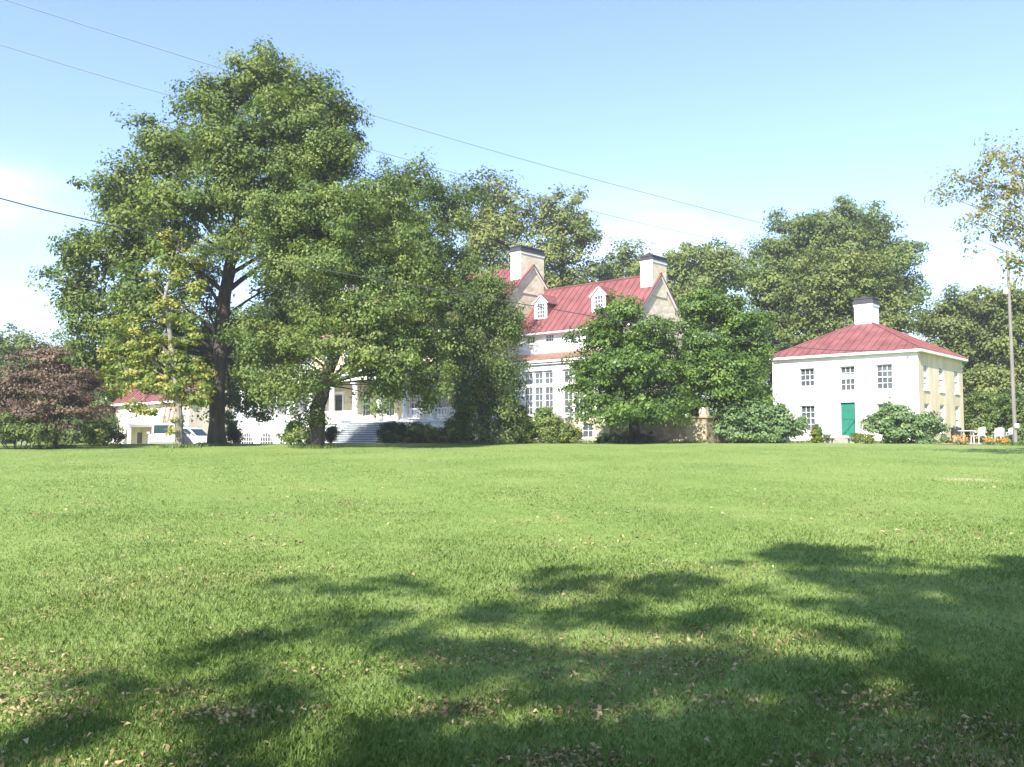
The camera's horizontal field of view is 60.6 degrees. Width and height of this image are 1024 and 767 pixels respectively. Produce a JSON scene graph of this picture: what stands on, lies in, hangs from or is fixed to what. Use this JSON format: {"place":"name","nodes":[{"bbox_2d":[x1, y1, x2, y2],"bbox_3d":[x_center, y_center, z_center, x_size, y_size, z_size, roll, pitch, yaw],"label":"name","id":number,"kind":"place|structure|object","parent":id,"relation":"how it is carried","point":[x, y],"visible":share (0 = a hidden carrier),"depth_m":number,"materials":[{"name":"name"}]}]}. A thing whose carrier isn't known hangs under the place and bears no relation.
{"place":"outdoors","nodes":[
{"label":"outdoors","id":0,"kind":"place"},
{"bbox_2d":[0,44,764,250],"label":"power cable","id":1,"kind":"object","parent":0,"point":[378,151],"visible":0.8,"depth_m":64.45,"materials":[{"name":"grey metal"}]},
{"bbox_2d":[6,0,793,230],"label":"power cable","id":2,"kind":"object","parent":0,"point":[381,117],"visible":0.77,"depth_m":64.17,"materials":[{"name":"grey metal"}]},
{"bbox_2d":[0,198,906,350],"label":"power cable","id":3,"kind":"object","parent":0,"point":[420,286],"visible":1,"depth_m":39.92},
{"bbox_2d":[0,439,1023,766],"bbox_3d":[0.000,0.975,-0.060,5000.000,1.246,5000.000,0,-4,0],"label":"lawn","id":4,"kind":"structure","parent":0,"point":[602,449],"depth_m":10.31,"materials":[{"name":"green plant"}]},
{"bbox_2d":[0,322,49,443],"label":"broadleaf tree","id":5,"kind":"object","parent":4,"relation":"on","point":[20,341],"visible":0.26,"depth_m":91.38,"materials":[{"name":"green plant"}]},
{"bbox_2d":[0,410,67,449],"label":"yew","id":6,"kind":"object","parent":4,"relation":"on","point":[36,432],"visible":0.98,"depth_m":41.65,"materials":[{"name":"green plant"}]},
{"bbox_2d":[0,343,118,447],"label":"copper tree","id":7,"kind":"object","parent":4,"relation":"on","point":[55,380],"visible":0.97,"depth_m":42.60,"materials":[{"name":"brown plant"}]},
{"bbox_2d":[13,326,126,421],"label":"broadleaf tree","id":8,"kind":"object","parent":4,"relation":"on","point":[107,400],"visible":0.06,"depth_m":79.17,"materials":[{"name":"green plant"}]},
{"bbox_2d":[26,403,126,443],"bbox_3d":[-30.166,2.956,59.863,7.494,3.336,3.721,0,-4,0],"label":"undergrowth bush","id":9,"kind":"object","parent":4,"relation":"on","point":[71,437],"visible":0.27,"depth_m":59.15,"materials":[{"name":"green plant"}]},
{"bbox_2d":[75,422,126,445],"bbox_3d":[-21.496,2.670,45.910,2.599,1.318,1.837,0,-4,0],"label":"forsythia","id":10,"kind":"object","parent":4,"relation":"on","point":[105,434],"visible":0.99,"depth_m":45.65,"materials":[{"name":"green plant"}]},
{"bbox_2d":[91,222,217,446],"bbox_3d":[-17.856,-2.465,44.108,6.366,11.673,2.653,0,-4,0],"label":"yellowing tree","id":11,"kind":"object","parent":4,"relation":"on","point":[175,387],"visible":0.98,"depth_m":43.77,"materials":[{"name":"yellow plant"}]},
{"bbox_2d":[106,382,234,443],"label":"cottage","id":12,"kind":"structure","parent":4,"relation":"on","point":[138,429],"depth_m":74.23,"materials":[{"name":"white paint"}]},
{"bbox_2d":[137,432,141,443],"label":"door","id":13,"kind":"structure","parent":12,"relation":"in","point":[139,434],"depth_m":75.33,"materials":[{"name":"grey wood"}]},
{"bbox_2d":[101,299,288,407],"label":"broadleaf tree","id":14,"kind":"object","parent":4,"relation":"on","point":[273,309],"visible":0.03,"depth_m":98.21,"materials":[{"name":"green plant"}]},
{"bbox_2d":[22,34,374,445],"bbox_3d":[-16.850,-7.699,49.004,18.046,22.605,14.450,0,-4,0],"label":"oak tree","id":15,"kind":"object","parent":4,"relation":"on","point":[289,109],"visible":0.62,"depth_m":46.59,"materials":[{"name":"green plant"}]},
{"bbox_2d":[225,409,244,443],"bbox_3d":[-18.464,2.993,57.929,1.570,2.564,1.658,0,-4,0],"label":"laurel","id":16,"kind":"object","parent":4,"relation":"on","point":[233,433],"visible":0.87,"depth_m":57.69,"materials":[{"name":"green plant"}]},
{"bbox_2d":[270,417,307,444],"bbox_3d":[-11.779,2.556,46.997,2.238,1.627,1.736,-1,-4,13],"label":"laurel","id":17,"kind":"object","parent":4,"relation":"on","point":[279,435],"visible":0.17,"depth_m":46.79,"materials":[{"name":"green plant"}]},
{"bbox_2d":[184,122,473,447],"bbox_3d":[-9.040,-4.739,42.614,14.324,16.330,9.274,0,-4,0],"label":"elm tree","id":18,"kind":"object","parent":4,"relation":"on","point":[349,212],"visible":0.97,"depth_m":42.05,"materials":[{"name":"green plant"}]},
{"bbox_2d":[325,422,343,442],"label":"boxwood","id":19,"kind":"object","parent":4,"relation":"on","point":[331,433],"visible":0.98,"depth_m":54.70,"materials":[{"name":"green plant"}]},
{"bbox_2d":[257,208,458,323],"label":"broadleaf tree","id":20,"kind":"object","parent":4,"relation":"on","point":[300,290],"visible":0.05,"depth_m":102.08,"materials":[{"name":"green plant"}]},
{"bbox_2d":[374,420,435,442],"bbox_3d":[-6.720,3.087,55.923,4.152,1.578,2.430,0,-4,0],"label":"boxwood","id":21,"kind":"object","parent":4,"relation":"on","point":[396,432],"visible":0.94,"depth_m":55.43,"materials":[{"name":"green plant"}]},
{"bbox_2d":[351,145,495,442],"bbox_3d":[-5.827,-5.394,55.065,8.618,18.643,8.160,-2,-4,34],"label":"dark tree","id":22,"kind":"object","parent":4,"relation":"on","point":[463,258],"visible":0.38,"depth_m":54.66,"materials":[{"name":"green plant"}]},
{"bbox_2d":[424,425,453,442],"bbox_3d":[-4.133,3.067,52.925,2.460,1.199,1.634,0,-4,0],"label":"golden shrub","id":23,"kind":"object","parent":4,"relation":"on","point":[434,438],"visible":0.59,"depth_m":52.72,"materials":[{"name":"green plant"}]},
{"bbox_2d":[437,411,473,442],"bbox_3d":[-3.309,2.535,51.933,2.412,2.128,1.840,0,-4,0],"label":"laurel","id":24,"kind":"object","parent":4,"relation":"on","point":[445,435],"visible":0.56,"depth_m":51.70,"materials":[{"name":"green plant"}]},
{"bbox_2d":[236,244,682,443],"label":"house","id":25,"kind":"structure","parent":4,"relation":"on","point":[545,354],"depth_m":64.03,"materials":[{"name":"white paint"}]},
{"bbox_2d":[241,432,253,443],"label":"window","id":26,"kind":"structure","parent":25,"relation":"in","point":[248,437],"depth_m":84.48,"materials":[{"name":"white paint"}]},
{"bbox_2d":[260,432,272,443],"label":"window","id":27,"kind":"structure","parent":25,"relation":"in","point":[265,438],"depth_m":82.40,"materials":[{"name":"white paint"}]},
{"bbox_2d":[335,391,344,419],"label":"window","id":28,"kind":"structure","parent":25,"relation":"in","point":[339,406],"depth_m":75.26,"materials":[{"name":"white wood"}]},
{"bbox_2d":[360,393,369,417],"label":"window","id":29,"kind":"structure","parent":25,"relation":"in","point":[366,415],"depth_m":72.93,"materials":[{"name":"white paint"}]},
{"bbox_2d":[385,395,394,416],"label":"window","id":30,"kind":"structure","parent":25,"relation":"in","point":[391,408],"depth_m":70.86,"materials":[{"name":"white paint"}]},
{"bbox_2d":[409,390,419,416],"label":"window","id":31,"kind":"structure","parent":25,"relation":"in","point":[413,403],"depth_m":68.90,"materials":[{"name":"white paint"}]},
{"bbox_2d":[437,390,446,415],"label":"window","id":32,"kind":"structure","parent":25,"relation":"in","point":[443,404],"depth_m":66.76,"materials":[{"name":"white paint"}]},
{"bbox_2d":[525,387,532,414],"bbox_3d":[1.221,1.219,60.875,0.794,1.894,0.110,-3,-5,42],"label":"window","id":33,"kind":"structure","parent":25,"relation":"in","point":[528,392],"depth_m":60.89,"materials":[{"name":"white paint"}]},
{"bbox_2d":[525,373,532,384],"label":"window","id":34,"kind":"structure","parent":25,"relation":"in","point":[529,376],"depth_m":60.97,"materials":[{"name":"white paint"}]},
{"bbox_2d":[524,336,534,345],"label":"window","id":35,"kind":"structure","parent":25,"relation":"in","point":[528,340],"depth_m":64.49,"materials":[{"name":"white paint"}]},
{"bbox_2d":[535,387,542,413],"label":"window","id":36,"kind":"structure","parent":25,"relation":"in","point":[538,390],"depth_m":60.35,"materials":[{"name":"white paint"}]},
{"bbox_2d":[535,372,542,384],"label":"window","id":37,"kind":"structure","parent":25,"relation":"in","point":[538,376],"depth_m":60.37,"materials":[{"name":"white paint"}]},
{"bbox_2d":[535,302,544,319],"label":"window","id":38,"kind":"structure","parent":25,"relation":"in","point":[540,311],"depth_m":64.85,"materials":[{"name":"white paint"}]},
{"bbox_2d":[543,334,553,343],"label":"window","id":39,"kind":"structure","parent":25,"relation":"in","point":[549,339],"depth_m":63.32,"materials":[{"name":"white paint"}]},
{"bbox_2d":[545,386,552,412],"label":"window","id":40,"kind":"structure","parent":25,"relation":"in","point":[548,392],"depth_m":59.73,"materials":[{"name":"white paint"}]},
{"bbox_2d":[545,372,552,383],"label":"window","id":41,"kind":"structure","parent":25,"relation":"in","point":[548,375],"depth_m":59.77,"materials":[{"name":"white paint"}]},
{"bbox_2d":[563,371,571,382],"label":"window","id":42,"kind":"structure","parent":25,"relation":"in","point":[564,372],"depth_m":58.77,"materials":[{"name":"white paint"}]},
{"bbox_2d":[564,385,572,413],"bbox_3d":[3.793,1.077,58.564,0.794,1.894,0.110,-3,-5,42],"label":"window","id":43,"kind":"structure","parent":25,"relation":"in","point":[568,397],"depth_m":58.67,"materials":[{"name":"white paint"}]},
{"bbox_2d":[574,392,582,413],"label":"window","id":44,"kind":"structure","parent":25,"relation":"in","point":[575,392],"depth_m":58.12,"materials":[{"name":"white paint"}]},
{"bbox_2d":[581,423,593,438],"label":"window","id":45,"kind":"structure","parent":25,"relation":"in","point":[588,432],"depth_m":57.30,"materials":[{"name":"white paint"}]},
{"bbox_2d":[594,295,602,311],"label":"window","id":46,"kind":"structure","parent":25,"relation":"in","point":[598,300],"depth_m":61.38,"materials":[{"name":"white paint"}]},
{"bbox_2d":[432,259,535,444],"bbox_3d":[-1.756,-1.355,49.233,6.203,10.593,5.103,0,-4,0],"label":"vine covered tree","id":47,"kind":"object","parent":4,"relation":"on","point":[486,315],"visible":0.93,"depth_m":48.56,"materials":[{"name":"green plant"}]},
{"bbox_2d":[443,165,544,275],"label":"broadleaf tree","id":48,"kind":"object","parent":4,"relation":"on","point":[490,229],"visible":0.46,"depth_m":91.86,"materials":[{"name":"green plant"}]},
{"bbox_2d":[0,486,1023,766],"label":"fallen leaves","id":49,"kind":"object","parent":4,"relation":"on","point":[412,706],"visible":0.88,"depth_m":4.93,"materials":[{"name":"brown plant"}]},
{"bbox_2d":[505,397,541,442],"bbox_3d":[0.544,2.128,49.954,2.556,2.692,2.210,0,-4,0],"label":"lilac bush","id":50,"kind":"object","parent":4,"relation":"on","point":[530,433],"visible":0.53,"depth_m":49.49,"materials":[{"name":"green plant"}]},
{"bbox_2d":[531,404,584,443],"bbox_3d":[2.613,2.325,49.876,3.128,2.303,2.061,0,-4,0],"label":"rose bush","id":51,"kind":"object","parent":4,"relation":"on","point":[553,429],"visible":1,"depth_m":49.50,"materials":[{"name":"green plant"}]},
{"bbox_2d":[512,181,606,288],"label":"broadleaf tree","id":52,"kind":"object","parent":4,"relation":"on","point":[562,274],"visible":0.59,"depth_m":91.80,"materials":[{"name":"green plant"}]},
{"bbox_2d":[577,235,655,281],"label":"broadleaf tree","id":53,"kind":"object","parent":4,"relation":"on","point":[616,269],"visible":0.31,"depth_m":97.81,"materials":[{"name":"green plant"}]},
{"bbox_2d":[594,431,656,443],"bbox_3d":[6.506,3.083,50.403,3.619,0.874,1.446,0,-4,0],"label":"laurel","id":54,"kind":"object","parent":4,"relation":"on","point":[617,438],"visible":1,"depth_m":50.26,"materials":[{"name":"green plant"}]},
{"bbox_2d":[551,290,706,439],"bbox_3d":[6.637,-1.022,51.189,8.825,9.373,9.169,0,-4,0],"label":"magnolia tree","id":55,"kind":"object","parent":4,"relation":"on","point":[613,368],"visible":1,"depth_m":49.89,"materials":[{"name":"green plant"}]},
{"bbox_2d":[609,407,753,442],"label":"stone wall","id":56,"kind":"structure","parent":4,"relation":"on","point":[699,429],"depth_m":52.10,"materials":[{"name":"beige stone"}]},
{"bbox_2d":[660,236,761,412],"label":"broadleaf tree","id":57,"kind":"object","parent":4,"relation":"on","point":[688,276],"visible":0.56,"depth_m":94.37,"materials":[{"name":"green plant"}]},
{"bbox_2d":[660,281,781,442],"bbox_3d":[12.525,-1.216,53.453,7.281,10.048,7.587,2,-4,-35],"label":"dense maple","id":58,"kind":"object","parent":4,"relation":"on","point":[717,371],"visible":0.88,"depth_m":52.41,"materials":[{"name":"green plant"}]},
{"bbox_2d":[710,397,809,442],"bbox_3d":[14.422,2.172,51.029,5.829,2.760,2.951,0,-4,0],"label":"rhododendron","id":59,"kind":"object","parent":4,"relation":"on","point":[768,424],"visible":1,"depth_m":50.37,"materials":[{"name":"green plant"}]},
{"bbox_2d":[711,256,811,407],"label":"broadleaf tree","id":60,"kind":"object","parent":4,"relation":"on","point":[766,280],"visible":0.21,"depth_m":81.48,"materials":[{"name":"green plant"}]},
{"bbox_2d":[806,423,823,442],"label":"border plant","id":61,"kind":"object","parent":4,"relation":"on","point":[816,434],"visible":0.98,"depth_m":52.36,"materials":[{"name":"green plant"}]},
{"bbox_2d":[823,433,833,442],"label":"border plant","id":62,"kind":"object","parent":4,"relation":"on","point":[826,437],"visible":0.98,"depth_m":52.44,"materials":[{"name":"green plant"}]},
{"bbox_2d":[738,193,935,327],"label":"broadleaf tree","id":63,"kind":"object","parent":4,"relation":"on","point":[849,229],"visible":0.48,"depth_m":99.33,"materials":[{"name":"green plant"}]},
{"bbox_2d":[829,437,851,442],"bbox_3d":[19.466,3.389,52.191,1.500,0.390,0.360,-3,-5,42],"label":"stone bench","id":64,"kind":"object","parent":4,"relation":"on","point":[847,439],"visible":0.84,"depth_m":51.88,"materials":[{"name":"white stone"}]},
{"bbox_2d":[769,247,929,346],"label":"broadleaf tree","id":65,"kind":"object","parent":4,"relation":"on","point":[847,282],"visible":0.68,"depth_m":77.49,"materials":[{"name":"green plant"}]},
{"bbox_2d":[847,432,862,442],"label":"border plant","id":66,"kind":"object","parent":4,"relation":"on","point":[856,438],"visible":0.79,"depth_m":51.71,"materials":[{"name":"green plant"}]},
{"bbox_2d":[860,433,875,443],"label":"border plant","id":67,"kind":"object","parent":4,"relation":"on","point":[869,438],"visible":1,"depth_m":49.29,"materials":[{"name":"green plant"}]},
{"bbox_2d":[771,296,968,442],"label":"outbuilding","id":68,"kind":"structure","parent":4,"relation":"on","point":[833,392],"depth_m":57.64,"materials":[{"name":"white paint"}]},
{"bbox_2d":[798,366,815,393],"bbox_3d":[19.859,-0.217,58.943,1.220,1.810,0.290,-3,-5,42],"label":"window","id":69,"kind":"structure","parent":68,"relation":"in","point":[806,375],"depth_m":59.03,"materials":[{"name":"white paint"}]},
{"bbox_2d":[798,404,815,431],"bbox_3d":[19.859,2.328,58.787,1.220,1.910,0.290,-3,-5,42],"label":"window","id":70,"kind":"structure","parent":68,"relation":"in","point":[809,410],"depth_m":58.82,"materials":[{"name":"white paint"}]},
{"bbox_2d":[838,364,855,392],"bbox_3d":[21.882,-0.328,57.122,1.180,1.810,0.290,-3,-5,42],"label":"window","id":71,"kind":"structure","parent":68,"relation":"in","point":[847,372],"depth_m":57.22,"materials":[{"name":"white paint"}]},
{"bbox_2d":[839,401,856,435],"bbox_3d":[21.883,2.283,56.984,1.100,2.240,0.220,-3,-5,42],"label":"door","id":72,"kind":"structure","parent":68,"relation":"in","point":[848,410],"depth_m":57.03,"materials":[{"name":"green paint"}]},
{"bbox_2d":[874,362,893,390],"bbox_3d":[23.621,-0.424,55.560,1.220,1.810,0.290,-3,-5,42],"label":"window","id":73,"kind":"structure","parent":68,"relation":"in","point":[884,377],"depth_m":55.65,"materials":[{"name":"white paint"}]},
{"bbox_2d":[875,402,894,431],"bbox_3d":[23.621,2.121,55.404,1.220,1.910,0.290,-3,-5,42],"label":"window","id":74,"kind":"structure","parent":68,"relation":"in","point":[879,404],"depth_m":55.67,"materials":[{"name":"white paint"}]},
{"bbox_2d":[923,364,929,390],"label":"window","id":75,"kind":"structure","parent":68,"relation":"in","point":[925,373],"depth_m":55.54,"materials":[{"name":"white paint"}]},
{"bbox_2d":[924,403,931,432],"bbox_3d":[26.068,2.205,55.117,0.230,1.907,1.160,-3,-5,42],"label":"window","id":76,"kind":"structure","parent":68,"relation":"in","point":[926,407],"depth_m":55.46,"materials":[{"name":"white paint"}]},
{"bbox_2d":[939,367,945,392],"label":"window","id":77,"kind":"structure","parent":68,"relation":"in","point":[940,368],"depth_m":57.90,"materials":[{"name":"white paint"}]},
{"bbox_2d":[940,405,946,433],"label":"window","id":78,"kind":"structure","parent":68,"relation":"in","point":[941,406],"depth_m":57.81,"materials":[{"name":"white paint"}]},
{"bbox_2d":[955,406,958,426],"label":"window","id":79,"kind":"structure","parent":68,"relation":"in","point":[956,407],"depth_m":60.34,"materials":[{"name":"white paint"}]},
{"bbox_2d":[954,370,960,394],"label":"window","id":80,"kind":"structure","parent":68,"relation":"in","point":[955,371],"depth_m":60.45,"materials":[{"name":"white paint"}]},
{"bbox_2d":[857,396,955,442],"bbox_3d":[22.411,2.075,49.952,5.235,2.817,2.682,0,-4,0],"label":"rhododendron","id":81,"kind":"object","parent":4,"relation":"on","point":[896,423],"visible":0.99,"depth_m":49.47,"materials":[{"name":"green plant"}]},
{"bbox_2d":[915,434,940,443],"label":"border plant","id":82,"kind":"object","parent":4,"relation":"on","point":[925,440],"visible":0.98,"depth_m":48.71,"materials":[{"name":"green plant"}]},
{"bbox_2d":[938,436,953,443],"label":"border plant","id":83,"kind":"object","parent":4,"relation":"on","point":[943,439],"visible":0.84,"depth_m":48.72,"materials":[{"name":"green plant"}]},
{"bbox_2d":[902,281,1002,438],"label":"broadleaf tree","id":84,"kind":"object","parent":4,"relation":"on","point":[948,325],"visible":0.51,"depth_m":83.17,"materials":[{"name":"green plant"}]},
{"bbox_2d":[949,434,973,444],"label":"marigold clump","id":85,"kind":"object","parent":4,"relation":"on","point":[960,441],"visible":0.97,"depth_m":47.34,"materials":[{"name":"orange plant"}]},
{"bbox_2d":[923,127,1023,289],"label":"autumn tree","id":86,"kind":"object","parent":4,"relation":"on","point":[1015,188],"visible":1,"depth_m":30.38,"materials":[{"name":"green plant"}]},
{"bbox_2d":[963,385,1011,442],"bbox_3d":[33.447,2.149,62.052,4.174,4.243,3.754,-2,-4,27],"label":"undergrowth bush","id":87,"kind":"object","parent":4,"relation":"on","point":[979,412],"visible":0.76,"depth_m":61.41,"materials":[{"name":"green plant"}]},
{"bbox_2d":[976,437,998,444],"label":"marigold clump","id":88,"kind":"object","parent":4,"relation":"on","point":[987,440],"visible":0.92,"depth_m":47.30,"materials":[{"name":"orange plant"}]},
{"bbox_2d":[963,281,1023,441],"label":"broadleaf tree","id":89,"kind":"object","parent":4,"relation":"on","point":[998,348],"visible":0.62,"depth_m":79.46,"materials":[{"name":"green plant"}]},
{"bbox_2d":[994,437,1011,443],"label":"marigold clump","id":90,"kind":"object","parent":4,"relation":"on","point":[1006,440],"visible":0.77,"depth_m":47.30,"materials":[{"name":"orange plant"}]},
{"bbox_2d":[1000,428,1012,437],"bbox_3d":[29.659,3.104,52.369,0.670,0.922,0.682,2,-4,-30],"label":"garden chair","id":91,"kind":"object","parent":4,"relation":"on","point":[1010,431],"visible":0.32,"depth_m":52.09,"materials":[{"name":"white plastic"}]},
{"bbox_2d":[994,387,1023,441],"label":"undergrowth bush","id":92,"kind":"object","parent":4,"relation":"on","point":[1005,401],"visible":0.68,"depth_m":59.88,"materials":[{"name":"green plant"}]},
{"bbox_2d":[1003,252,1018,444],"bbox_3d":[26.838,-1.790,47.132,0.440,10.816,0.337,0,-4,0],"label":"utility pole","id":93,"kind":"object","parent":4,"relation":"on","point":[1006,290],"visible":0.82,"depth_m":47.10,"materials":[{"name":"brown wood"}]},
{"bbox_2d":[1002,433,1023,441],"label":"border plant","id":94,"kind":"object","parent":4,"relation":"on","point":[1019,438],"visible":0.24,"depth_m":49.29,"materials":[{"name":"green plant"}]},
{"bbox_2d":[0,0,1023,428],"label":"sky","id":95,"kind":"structure","parent":0,"point":[739,108],"materials":[{"name":"blue"}]},
{"bbox_2d":[950,443,1001,444],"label":"patio","id":96,"kind":"structure","parent":0,"point":[979,444],"depth_m":47.14,"materials":[{"name":"pink brick"}]},
{"bbox_2d":[950,427,962,437],"bbox_3d":[25.560,2.950,50.375,0.670,0.922,0.682,-2,-4,30],"label":"garden chair","id":97,"kind":"object","parent":96,"relation":"on","point":[954,431],"visible":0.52,"depth_m":50.16,"materials":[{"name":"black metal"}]},
{"bbox_2d":[958,430,976,442],"bbox_3d":[25.567,2.994,49.209,0.958,0.722,0.958,0,-4,0],"label":"garden table","id":98,"kind":"object","parent":96,"relation":"on","point":[970,434],"visible":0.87,"depth_m":48.96,"materials":[{"name":"white plastic"}]},
{"bbox_2d":[971,427,985,442],"bbox_3d":[26.070,2.883,48.873,0.670,0.922,0.682,1,-4,-20],"label":"garden chair","id":99,"kind":"object","parent":96,"relation":"on","point":[981,431],"visible":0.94,"depth_m":48.62,"materials":[{"name":"white plastic"}]},
{"bbox_2d":[991,428,1005,437],"bbox_3d":[28.831,3.074,51.866,0.670,0.922,0.682,-1,-4,15],"label":"garden chair","id":100,"kind":"object","parent":96,"relation":"on","point":[999,432],"visible":0.84,"depth_m":51.63,"materials":[{"name":"white plastic"}]},
{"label":"driveway","id":101,"kind":"structure","parent":0,"visible":0},
{"bbox_2d":[147,422,174,443],"bbox_3d":[-23.788,3.584,59.921,2.070,1.907,4.684,1,-4,-20],"label":"parked van","id":102,"kind":"object","parent":101,"relation":"on","point":[157,435],"visible":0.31,"depth_m":58.04,"materials":[{"name":"silver metal"}]},
{"bbox_2d":[162,406,169,422],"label":"ladder","id":103,"kind":"object","parent":101,"relation":"on","point":[163,420],"visible":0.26,"depth_m":71.93,"materials":[{"name":"red paint"}]},
{"bbox_2d":[167,405,175,421],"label":"ladder","id":104,"kind":"object","parent":101,"relation":"on","point":[170,412],"visible":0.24,"depth_m":71.34,"materials":[{"name":"red paint"}]},
{"bbox_2d":[183,426,206,443],"bbox_3d":[-22.683,3.903,61.881,4.604,1.767,2.020,-1,-4,20],"label":"parked car","id":105,"kind":"object","parent":101,"relation":"on","point":[192,434],"visible":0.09,"depth_m":61.07,"materials":[{"name":"white paint"}]}
]}

